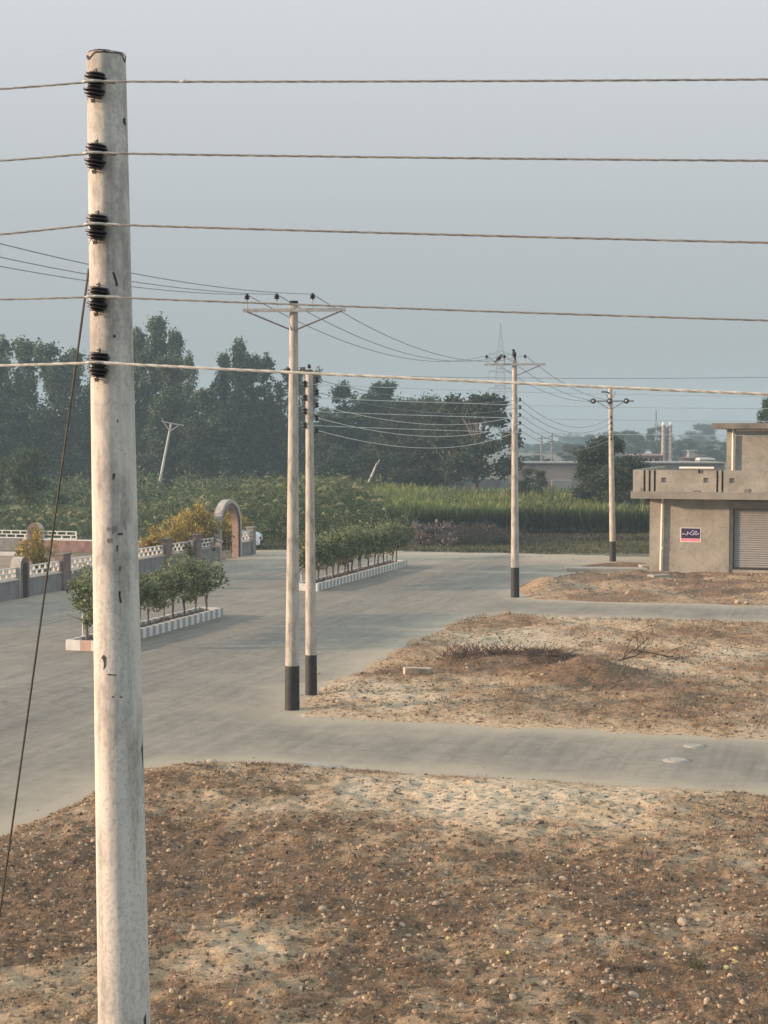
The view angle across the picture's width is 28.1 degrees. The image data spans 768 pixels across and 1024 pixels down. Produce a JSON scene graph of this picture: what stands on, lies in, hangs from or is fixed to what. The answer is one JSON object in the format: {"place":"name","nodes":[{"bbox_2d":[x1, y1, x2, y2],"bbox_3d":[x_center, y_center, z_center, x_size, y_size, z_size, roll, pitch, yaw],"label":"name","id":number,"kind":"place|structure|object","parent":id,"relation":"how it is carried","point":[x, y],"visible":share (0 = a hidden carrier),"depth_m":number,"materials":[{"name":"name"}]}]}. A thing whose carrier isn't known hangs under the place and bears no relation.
{"place":"outdoors","nodes":[
{"label":"outdoors","id":0,"kind":"place"},
{"bbox_2d":[0,551,155,580],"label":"park ground","id":1,"kind":"structure","parent":0,"point":[5,562],"depth_m":75.43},
{"bbox_2d":[13,519,59,573],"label":"yellow shrub","id":2,"kind":"object","parent":1,"relation":"on","point":[35,553],"visible":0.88,"depth_m":66.47,"materials":[{"name":"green plant"}]},
{"bbox_2d":[0,445,725,590],"bbox_3d":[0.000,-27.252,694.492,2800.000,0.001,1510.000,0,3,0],"label":"ground","id":3,"kind":"structure","parent":0,"point":[228,555],"depth_m":95.45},
{"bbox_2d":[0,353,29,482],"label":"eucalyptus tree","id":4,"kind":"object","parent":3,"relation":"on","point":[6,442],"visible":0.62,"depth_m":183.87,"materials":[{"name":"green plant"}]},
{"bbox_2d":[0,334,35,487],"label":"eucalyptus tree","id":5,"kind":"object","parent":3,"relation":"on","point":[16,386],"visible":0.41,"depth_m":189.37,"materials":[{"name":"green plant"}]},
{"bbox_2d":[0,444,72,511],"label":"green tree","id":6,"kind":"object","parent":3,"relation":"on","point":[25,481],"visible":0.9,"depth_m":121.26,"materials":[{"name":"green plant"}]},
{"bbox_2d":[9,335,65,485],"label":"eucalyptus tree","id":7,"kind":"object","parent":3,"relation":"on","point":[23,350],"visible":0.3,"depth_m":194.26,"materials":[{"name":"green plant"}]},
{"bbox_2d":[20,337,90,485],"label":"eucalyptus tree","id":8,"kind":"object","parent":3,"relation":"on","point":[49,435],"visible":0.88,"depth_m":187.11,"materials":[{"name":"green plant"}]},
{"bbox_2d":[52,346,90,485],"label":"eucalyptus tree","id":9,"kind":"object","parent":3,"relation":"on","point":[71,354],"visible":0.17,"depth_m":198.28,"materials":[{"name":"green plant"}]},
{"bbox_2d":[0,523,154,552],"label":"park wall","id":10,"kind":"structure","parent":3,"relation":"on","point":[70,544],"depth_m":82.90,"materials":[{"name":"brick"}]},
{"bbox_2d":[72,354,91,486],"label":"eucalyptus tree","id":11,"kind":"object","parent":3,"relation":"on","point":[84,439],"visible":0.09,"depth_m":193.82,"materials":[{"name":"green plant"}]},
{"bbox_2d":[0,526,256,601],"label":"park wall","id":12,"kind":"structure","parent":3,"relation":"on","point":[23,582],"depth_m":61.91,"materials":[{"name":"grey concrete"}]},
{"bbox_2d":[133,326,156,439],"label":"eucalyptus tree","id":13,"kind":"object","parent":3,"relation":"on","point":[138,338],"visible":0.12,"depth_m":192.23,"materials":[{"name":"green plant"}]},
{"bbox_2d":[138,523,170,560],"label":"yellow shrub","id":14,"kind":"object","parent":3,"relation":"on","point":[152,540],"visible":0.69,"depth_m":70.91,"materials":[{"name":"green plant"}]},
{"bbox_2d":[134,311,175,486],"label":"eucalyptus tree","id":15,"kind":"object","parent":3,"relation":"on","point":[157,327],"visible":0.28,"depth_m":186.79,"materials":[{"name":"green plant"}]},
{"bbox_2d":[136,350,188,486],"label":"eucalyptus tree","id":16,"kind":"object","parent":3,"relation":"on","point":[170,410],"visible":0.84,"depth_m":178.48,"materials":[{"name":"green plant"}]},
{"bbox_2d":[157,514,194,559],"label":"yellow shrub","id":17,"kind":"object","parent":3,"relation":"on","point":[174,534],"visible":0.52,"depth_m":73.05,"materials":[{"name":"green plant"}]},
{"bbox_2d":[163,327,197,486],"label":"eucalyptus tree","id":18,"kind":"object","parent":3,"relation":"on","point":[176,344],"visible":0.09,"depth_m":190.74,"materials":[{"name":"green plant"}]},
{"bbox_2d":[175,350,203,487],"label":"eucalyptus tree","id":19,"kind":"object","parent":3,"relation":"on","point":[187,373],"visible":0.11,"depth_m":184.65,"materials":[{"name":"green plant"}]},
{"bbox_2d":[174,506,209,548],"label":"yellow shrub","id":20,"kind":"object","parent":3,"relation":"on","point":[189,528],"visible":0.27,"depth_m":75.01,"materials":[{"name":"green plant"}]},
{"bbox_2d":[0,466,396,507],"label":"scrub","id":21,"kind":"object","parent":3,"relation":"on","point":[144,488],"visible":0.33,"depth_m":142.55,"materials":[{"name":"green plant"}]},
{"bbox_2d":[171,499,230,552],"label":"yellow shrub","id":22,"kind":"object","parent":3,"relation":"on","point":[207,522],"visible":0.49,"depth_m":76.06,"materials":[{"name":"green plant"}]},
{"bbox_2d":[170,386,241,483],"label":"eucalyptus tree","id":23,"kind":"object","parent":3,"relation":"on","point":[201,458],"visible":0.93,"depth_m":176.61,"materials":[{"name":"green plant"}]},
{"bbox_2d":[0,467,426,543],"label":"scrub","id":24,"kind":"object","parent":3,"relation":"on","point":[281,514],"visible":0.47,"depth_m":93.94,"materials":[{"name":"green plant"}]},
{"bbox_2d":[194,507,234,553],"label":"yellow shrub","id":25,"kind":"object","parent":3,"relation":"on","point":[228,542],"visible":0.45,"depth_m":77.66,"materials":[{"name":"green plant"}]},
{"bbox_2d":[209,349,233,440],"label":"eucalyptus tree","id":26,"kind":"object","parent":3,"relation":"on","point":[224,386],"visible":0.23,"depth_m":189.29,"materials":[{"name":"green plant"}]},
{"bbox_2d":[213,499,241,560],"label":"gate arch","id":27,"kind":"structure","parent":3,"relation":"on","point":[231,506],"depth_m":78.22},
{"bbox_2d":[216,336,258,481],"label":"eucalyptus tree","id":28,"kind":"object","parent":3,"relation":"on","point":[240,446],"visible":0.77,"depth_m":186.81,"materials":[{"name":"green plant"}]},
{"bbox_2d":[238,351,265,482],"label":"eucalyptus tree","id":29,"kind":"object","parent":3,"relation":"on","point":[253,395],"visible":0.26,"depth_m":193.05,"materials":[{"name":"green plant"}]},
{"bbox_2d":[246,352,288,483],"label":"eucalyptus tree","id":30,"kind":"object","parent":3,"relation":"on","point":[271,443],"visible":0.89,"depth_m":189.13,"materials":[{"name":"green plant"}]},
{"bbox_2d":[276,367,305,480],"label":"eucalyptus tree","id":31,"kind":"object","parent":3,"relation":"on","point":[286,379],"visible":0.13,"depth_m":194.75,"materials":[{"name":"green plant"}]},
{"bbox_2d":[298,366,326,462],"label":"eucalyptus tree","id":32,"kind":"object","parent":3,"relation":"on","point":[303,390],"visible":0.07,"depth_m":198.48,"materials":[{"name":"green plant"}]},
{"bbox_2d":[299,406,342,477],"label":"eucalyptus tree","id":33,"kind":"object","parent":3,"relation":"on","point":[321,442],"visible":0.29,"depth_m":183.25,"materials":[{"name":"green plant"}]},
{"bbox_2d":[301,441,362,481],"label":"broadleaf tree","id":34,"kind":"object","parent":3,"relation":"on","point":[334,463],"visible":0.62,"depth_m":168.44,"materials":[{"name":"green plant"}]},
{"bbox_2d":[327,379,359,450],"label":"eucalyptus tree","id":35,"kind":"object","parent":3,"relation":"on","point":[342,392],"visible":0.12,"depth_m":194.50,"materials":[{"name":"green plant"}]},
{"bbox_2d":[332,392,384,448],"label":"eucalyptus tree","id":36,"kind":"object","parent":3,"relation":"on","point":[367,408],"visible":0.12,"depth_m":190.11,"materials":[{"name":"green plant"}]},
{"bbox_2d":[327,413,392,485],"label":"eucalyptus tree","id":37,"kind":"object","parent":3,"relation":"on","point":[357,434],"visible":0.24,"depth_m":185.59,"materials":[{"name":"green plant"}]},
{"bbox_2d":[341,437,410,488],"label":"broadleaf tree","id":38,"kind":"object","parent":3,"relation":"on","point":[370,451],"visible":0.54,"depth_m":163.45,"materials":[{"name":"green plant"}]},
{"bbox_2d":[367,378,398,415],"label":"eucalyptus tree","id":39,"kind":"object","parent":3,"relation":"on","point":[376,388],"visible":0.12,"depth_m":194.69,"materials":[{"name":"green plant"}]},
{"bbox_2d":[368,392,422,484],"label":"broadleaf tree","id":40,"kind":"object","parent":3,"relation":"on","point":[389,436],"visible":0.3,"depth_m":173.64,"materials":[{"name":"green plant"}]},
{"bbox_2d":[373,436,446,489],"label":"broadleaf tree","id":41,"kind":"object","parent":3,"relation":"on","point":[414,475],"visible":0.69,"depth_m":158.61,"materials":[{"name":"green plant"}]},
{"bbox_2d":[398,389,441,456],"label":"broadleaf tree","id":42,"kind":"object","parent":3,"relation":"on","point":[424,406],"visible":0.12,"depth_m":178.98,"materials":[{"name":"green plant"}]},
{"bbox_2d":[410,518,457,546],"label":"dry bush","id":43,"kind":"object","parent":3,"relation":"on","point":[428,533],"visible":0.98,"depth_m":86.60,"materials":[{"name":"plant"}]},
{"bbox_2d":[412,403,466,488],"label":"broadleaf tree","id":44,"kind":"object","parent":3,"relation":"on","point":[418,433],"visible":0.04,"depth_m":172.19,"materials":[{"name":"green plant"}]},
{"bbox_2d":[407,405,482,490],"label":"spreading tree","id":45,"kind":"object","parent":3,"relation":"on","point":[440,417],"visible":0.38,"depth_m":156.87,"materials":[{"name":"green plant"}]},
{"bbox_2d":[256,529,649,553],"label":"verge grass","id":46,"kind":"structure","parent":3,"relation":"on","point":[603,543],"depth_m":86.73,"materials":[{"name":"green plant"}]},
{"bbox_2d":[427,391,525,492],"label":"spreading tree","id":47,"kind":"object","parent":3,"relation":"on","point":[466,462],"visible":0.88,"depth_m":148.30,"materials":[{"name":"green plant"}]},
{"bbox_2d":[487,324,511,457],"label":"transmission pylon","id":48,"kind":"object","parent":3,"relation":"on","point":[496,371],"visible":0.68,"depth_m":478.19,"materials":[{"name":"metal"}]},
{"bbox_2d":[351,482,649,532],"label":"sugarcane","id":49,"kind":"object","parent":3,"relation":"on","point":[556,508],"visible":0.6,"depth_m":97.88,"materials":[{"name":"green plant"}]},
{"bbox_2d":[401,519,649,544],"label":"undergrowth","id":50,"kind":"object","parent":3,"relation":"on","point":[466,535],"visible":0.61,"depth_m":89.81,"materials":[{"name":"plant"}]},
{"bbox_2d":[509,466,549,495],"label":"broadleaf tree","id":51,"kind":"object","parent":3,"relation":"on","point":[527,485],"visible":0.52,"depth_m":124.61,"materials":[{"name":"green plant"}]},
{"bbox_2d":[528,442,566,453],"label":"distant tree","id":52,"kind":"object","parent":3,"relation":"on","point":[556,450],"visible":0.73,"depth_m":598.92,"materials":[{"name":"green plant"}]},
{"bbox_2d":[563,564,648,571],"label":"concrete strip","id":53,"kind":"object","parent":3,"relation":"on","point":[644,567],"visible":0.75,"depth_m":70.23,"materials":[{"name":"grey concrete"}]},
{"bbox_2d":[587,389,633,561],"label":"utility pole","id":54,"kind":"object","parent":3,"relation":"on","point":[612,534],"visible":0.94,"depth_m":75.83,"materials":[{"name":"concrete"}]},
{"bbox_2d":[568,432,653,504],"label":"broadleaf tree","id":55,"kind":"object","parent":3,"relation":"on","point":[593,457],"visible":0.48,"depth_m":111.38,"materials":[{"name":"green plant"}]},
{"bbox_2d":[591,451,641,505],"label":"broadleaf tree","id":56,"kind":"object","parent":3,"relation":"on","point":[625,466],"visible":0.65,"depth_m":107.23,"materials":[{"name":"green plant"}]},
{"bbox_2d":[614,429,649,458],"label":"distant tree","id":57,"kind":"object","parent":3,"relation":"on","point":[628,439],"visible":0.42,"depth_m":404.24,"materials":[{"name":"green plant"}]},
{"bbox_2d":[644,424,675,453],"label":"distant tree","id":58,"kind":"object","parent":3,"relation":"on","point":[654,446],"visible":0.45,"depth_m":383.80,"materials":[{"name":"green plant"}]},
{"bbox_2d":[672,437,700,460],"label":"distant tree","id":59,"kind":"object","parent":3,"relation":"on","point":[681,446],"visible":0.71,"depth_m":389.65,"materials":[{"name":"green plant"}]},
{"bbox_2d":[631,423,767,572],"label":"shop building","id":60,"kind":"structure","parent":3,"relation":"on","point":[726,511],"depth_m":68.74,"materials":[{"name":"paint"}]},
{"bbox_2d":[680,527,700,541],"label":"poster","id":61,"kind":"object","parent":60,"relation":"attached to","point":[690,534],"visible":1,"depth_m":69.24,"materials":[{"name":"paper"}]},
{"bbox_2d":[683,422,719,449],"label":"distant tree","id":62,"kind":"object","parent":3,"relation":"on","point":[706,429],"visible":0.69,"depth_m":557.73,"materials":[{"name":"green plant"}]},
{"bbox_2d":[692,440,726,461],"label":"distant tree","id":63,"kind":"object","parent":3,"relation":"on","point":[709,451],"visible":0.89,"depth_m":362.65,"materials":[{"name":"green plant"}]},
{"bbox_2d":[0,758,767,1023],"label":"plot","id":64,"kind":"object","parent":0,"point":[480,805],"visible":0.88,"depth_m":20.06,"materials":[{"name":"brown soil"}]},
{"bbox_2d":[81,49,149,1023],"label":"utility pole","id":65,"kind":"object","parent":64,"relation":"on","point":[122,949],"visible":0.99,"depth_m":6.54,"materials":[{"name":"concrete"}]},
{"bbox_2d":[0,268,88,915],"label":"stay wire","id":66,"kind":"object","parent":65,"relation":"attached to","point":[58,492],"visible":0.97,"depth_m":7.20,"materials":[{"name":"black metal"}]},
{"bbox_2d":[0,362,767,395],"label":"overhead wire","id":67,"kind":"object","parent":65,"relation":"attached to","point":[414,378],"visible":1,"depth_m":6.16,"materials":[{"name":"metal"}]},
{"bbox_2d":[0,78,767,89],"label":"overhead wire","id":68,"kind":"object","parent":65,"relation":"attached to","point":[383,81],"visible":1,"depth_m":6.12,"materials":[{"name":"metal"}]},
{"bbox_2d":[0,152,767,161],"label":"overhead wire","id":69,"kind":"object","parent":65,"relation":"attached to","point":[484,158],"visible":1,"depth_m":6.11,"materials":[{"name":"metal"}]},
{"bbox_2d":[0,223,767,243],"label":"overhead wire","id":70,"kind":"object","parent":65,"relation":"attached to","point":[519,236],"visible":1,"depth_m":6.13,"materials":[{"name":"metal"}]},
{"bbox_2d":[0,296,767,321],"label":"overhead wire","id":71,"kind":"object","parent":65,"relation":"attached to","point":[704,318],"visible":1,"depth_m":6.14,"materials":[{"name":"metal"}]},
{"bbox_2d":[0,761,767,1023],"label":"rubble","id":72,"kind":"object","parent":64,"relation":"on","point":[34,946],"visible":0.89,"depth_m":19.76,"materials":[{"name":"gravel"}]},
{"bbox_2d":[0,550,767,835],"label":"road","id":73,"kind":"structure","parent":0,"point":[214,688],"depth_m":36.72,"materials":[{"name":"concrete"}]},
{"bbox_2d":[66,607,222,650],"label":"median island","id":74,"kind":"structure","parent":73,"relation":"on","point":[156,625],"depth_m":48.96,"materials":[{"name":"concrete"}]},
{"bbox_2d":[66,562,92,639],"bbox_3d":[-8.541,2.617,44.309,1.690,2.323,1.810,1,3,17],"label":"shrub","id":75,"kind":"object","parent":74,"relation":"on","point":[84,588],"visible":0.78,"depth_m":44.18,"materials":[{"name":"green plant"}]},
{"bbox_2d":[139,573,168,627],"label":"shrub","id":76,"kind":"object","parent":74,"relation":"on","point":[146,593],"visible":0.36,"depth_m":47.51,"materials":[{"name":"green plant"}]},
{"bbox_2d":[141,559,189,621],"bbox_3d":[-7.068,2.540,49.027,1.578,2.024,1.472,-1,3,-28],"label":"shrub","id":77,"kind":"object","parent":74,"relation":"on","point":[167,576],"visible":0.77,"depth_m":48.97,"materials":[{"name":"green plant"}]},
{"bbox_2d":[158,569,197,618],"bbox_3d":[-6.821,2.678,49.903,1.568,1.670,1.305,0,3,-4],"label":"shrub","id":78,"kind":"object","parent":74,"relation":"on","point":[181,586],"visible":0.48,"depth_m":49.86,"materials":[{"name":"green plant"}]},
{"bbox_2d":[164,548,215,616],"bbox_3d":[-6.492,2.346,50.724,1.753,2.249,1.636,2,3,34],"label":"shrub","id":79,"kind":"object","parent":74,"relation":"on","point":[190,566],"visible":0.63,"depth_m":50.69,"materials":[{"name":"green plant"}]},
{"bbox_2d":[183,561,223,612],"bbox_3d":[-6.133,2.529,51.478,1.626,1.814,1.360,-1,3,-13],"label":"shrub","id":80,"kind":"object","parent":74,"relation":"on","point":[208,573],"visible":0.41,"depth_m":51.36,"materials":[{"name":"green plant"}]},
{"bbox_2d":[192,551,229,610],"bbox_3d":[-6.103,2.375,52.281,1.749,2.048,1.802,-1,3,-11],"label":"shrub","id":81,"kind":"object","parent":74,"relation":"on","point":[220,580],"visible":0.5,"depth_m":52.29,"materials":[{"name":"green plant"}]},
{"bbox_2d":[243,293,345,710],"bbox_3d":[-1.974,-0.149,34.319,2.300,9.406,0.362,0,3,6],"label":"utility pole","id":82,"kind":"object","parent":73,"relation":"on","point":[292,691],"visible":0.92,"depth_m":34.25,"materials":[{"name":"concrete"}]},
{"bbox_2d":[299,559,406,590],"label":"median island","id":83,"kind":"structure","parent":73,"relation":"on","point":[323,583],"depth_m":66.48,"materials":[{"name":"concrete"}]},
{"bbox_2d":[299,541,325,573],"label":"shrub","id":84,"kind":"object","parent":83,"relation":"on","point":[302,558],"visible":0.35,"depth_m":61.53,"materials":[{"name":"green plant"}]},
{"bbox_2d":[299,531,334,569],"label":"shrub","id":85,"kind":"object","parent":83,"relation":"on","point":[302,541],"visible":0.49,"depth_m":62.11,"materials":[{"name":"green plant"}]},
{"bbox_2d":[316,529,353,576],"bbox_3d":[-2.029,1.745,64.929,1.967,2.095,1.638,-2,4,-42],"label":"shrub","id":86,"kind":"object","parent":83,"relation":"on","point":[337,533],"visible":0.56,"depth_m":64.67,"materials":[{"name":"green plant"}]},
{"bbox_2d":[322,529,352,577],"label":"shrub","id":87,"kind":"object","parent":83,"relation":"on","point":[345,552],"visible":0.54,"depth_m":64.20,"materials":[{"name":"green plant"}]},
{"bbox_2d":[365,515,401,564],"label":"shrub","id":88,"kind":"object","parent":83,"relation":"on","point":[394,527],"visible":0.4,"depth_m":71.61,"materials":[{"name":"green plant"}]},
{"bbox_2d":[484,355,545,597],"bbox_3d":[4.997,-1.308,58.752,2.320,9.377,0.371,0,3,6],"label":"utility pole","id":89,"kind":"object","parent":73,"relation":"on","point":[514,538],"visible":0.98,"depth_m":58.67,"materials":[{"name":"concrete"}]},
{"bbox_2d":[0,0,767,444],"label":"sky","id":90,"kind":"structure","parent":0,"point":[43,42],"materials":[{"name":"grey"}]},
{"bbox_2d":[453,478,508,489],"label":"wall","id":91,"kind":"structure","parent":0,"point":[491,483],"depth_m":182.05,"materials":[{"name":"grey concrete"}]},
{"bbox_2d":[298,614,767,739],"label":"plot","id":92,"kind":"object","parent":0,"point":[492,664],"visible":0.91,"depth_m":37.77,"materials":[{"name":"brown soil"}]},
{"bbox_2d":[300,364,318,695],"bbox_3d":[-1.755,0.482,36.376,0.460,7.948,0.288,0,3,0],"label":"utility pole","id":93,"kind":"object","parent":92,"relation":"on","point":[310,636],"visible":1,"depth_m":36.30,"materials":[{"name":"grey concrete"}]},
{"bbox_2d":[313,384,717,395],"bbox_3d":[5.195,-3.037,38.529,14.923,0.194,0.016,-1,3,-18],"label":"overhead wire","id":94,"kind":"object","parent":93,"relation":"attached to","point":[514,391],"visible":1,"depth_m":37.85,"materials":[{"name":"black metal"}]},
{"bbox_2d":[314,425,743,435],"bbox_3d":[5.201,-2.037,38.577,14.939,0.258,0.016,-1,3,-18],"label":"overhead wire","id":95,"kind":"object","parent":93,"relation":"attached to","point":[534,432],"visible":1,"depth_m":38.08,"materials":[{"name":"black metal"}]},
{"bbox_2d":[313,411,767,421],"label":"overhead wire","id":96,"kind":"object","parent":93,"relation":"attached to","point":[532,418],"visible":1,"depth_m":38.04,"materials":[{"name":"black metal"}]},
{"bbox_2d":[319,398,767,408],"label":"overhead wire","id":97,"kind":"object","parent":93,"relation":"attached to","point":[551,405],"visible":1,"depth_m":38.15,"materials":[{"name":"black metal"}]},
{"bbox_2d":[435,641,606,666],"bbox_3d":[3.799,3.802,41.407,4.745,0.669,2.599,2,3,29],"label":"brushwood","id":98,"kind":"object","parent":92,"relation":"on","point":[532,650],"visible":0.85,"depth_m":41.35,"materials":[{"name":"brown wood"}]},
{"bbox_2d":[302,614,767,735],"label":"rubble","id":99,"kind":"object","parent":92,"relation":"on","point":[643,714],"visible":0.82,"depth_m":37.63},
{"bbox_2d":[305,612,767,734],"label":"dry weeds","id":100,"kind":"object","parent":92,"relation":"on","point":[676,678],"visible":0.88,"depth_m":38.44,"materials":[{"name":"brown plant"}]},
{"bbox_2d":[616,626,697,660],"bbox_3d":[7.382,3.587,41.593,2.376,1.124,1.330,0,3,0],"label":"fallen branch","id":101,"kind":"object","parent":92,"relation":"on","point":[641,650],"visible":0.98,"depth_m":41.38,"materials":[{"name":"brown wood"}]},
{"bbox_2d":[518,461,725,491],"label":"long building","id":102,"kind":"structure","parent":0,"point":[559,473],"depth_m":169.96,"materials":[{"name":"grey concrete"}]},
{"bbox_2d":[519,570,767,605],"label":"plot","id":103,"kind":"object","parent":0,"point":[565,586],"visible":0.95,"depth_m":60.83,"materials":[{"name":"brown soil"}]},
{"bbox_2d":[525,570,767,603],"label":"rubble","id":104,"kind":"object","parent":103,"relation":"on","point":[622,592],"visible":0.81,"depth_m":61.95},
{"bbox_2d":[661,422,672,460],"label":"twin tower","id":105,"kind":"structure","parent":0,"point":[666,442],"depth_m":349.36,"materials":[{"name":"concrete"}]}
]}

